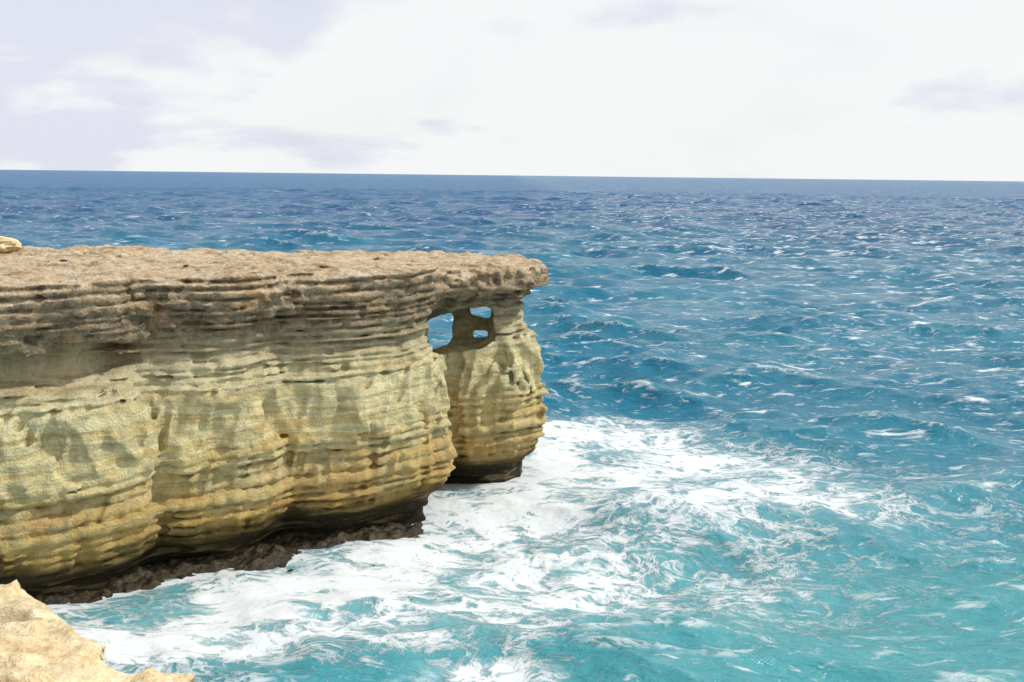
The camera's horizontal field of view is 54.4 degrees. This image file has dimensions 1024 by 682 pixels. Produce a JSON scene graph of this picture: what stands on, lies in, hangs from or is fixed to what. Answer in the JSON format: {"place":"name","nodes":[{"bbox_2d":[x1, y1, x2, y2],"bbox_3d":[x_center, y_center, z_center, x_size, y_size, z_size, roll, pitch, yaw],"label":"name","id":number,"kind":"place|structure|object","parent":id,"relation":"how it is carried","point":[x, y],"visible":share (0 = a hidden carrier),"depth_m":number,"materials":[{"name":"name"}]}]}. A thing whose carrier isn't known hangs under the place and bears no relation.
{"place":"outdoors","nodes":[
{"label":"outdoors","id":0,"kind":"place"},
{"bbox_2d":[0,579,194,681],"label":"foreground rock ledge","id":1,"kind":"object","parent":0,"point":[41,641],"visible":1,"depth_m":9.90,"materials":[{"name":"stone"}]},
{"bbox_2d":[0,170,1023,681],"bbox_3d":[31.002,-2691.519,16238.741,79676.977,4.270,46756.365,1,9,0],"label":"sea water","id":2,"kind":"structure","parent":0,"point":[782,440],"depth_m":52.43,"materials":[{"name":"blue liquid"}]},
{"bbox_2d":[33,520,424,604],"bbox_3d":[-10.274,8.689,35.404,20.295,1.579,6.118,-6,12,-36],"label":"wave cut rock shelf","id":3,"kind":"object","parent":2,"relation":"in","point":[280,549],"visible":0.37,"depth_m":36.21,"materials":[{"name":"brown stone"}]},
{"bbox_2d":[0,245,549,596],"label":"sea cliff headland","id":4,"kind":"structure","parent":2,"relation":"in","point":[157,405],"depth_m":35.99,"materials":[{"name":"stone"}]},
{"bbox_2d":[0,236,21,252],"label":"boulder","id":5,"kind":"object","parent":4,"relation":"on","point":[8,244],"visible":1,"depth_m":42.98,"materials":[{"name":"beige stone"}]},
{"bbox_2d":[0,0,1023,180],"label":"sky","id":6,"kind":"structure","parent":0,"point":[776,89],"materials":[{"name":"white"}]}
]}

